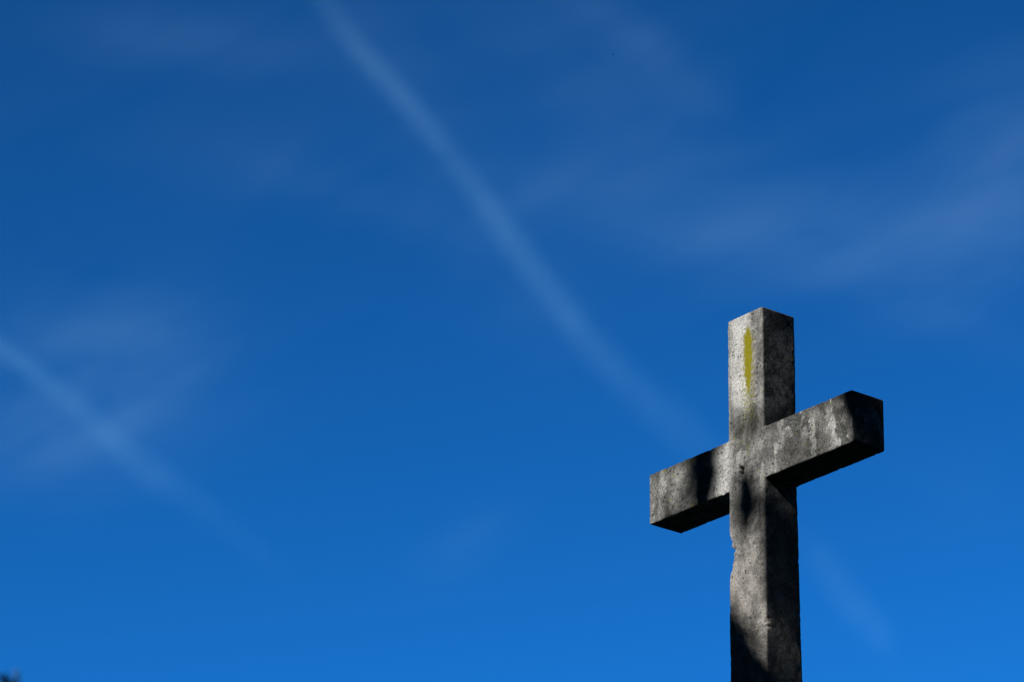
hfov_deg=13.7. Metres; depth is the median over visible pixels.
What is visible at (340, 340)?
sky
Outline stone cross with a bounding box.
[650,307,883,681]
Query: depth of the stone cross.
17.31 m
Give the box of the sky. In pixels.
[0,0,1023,681]

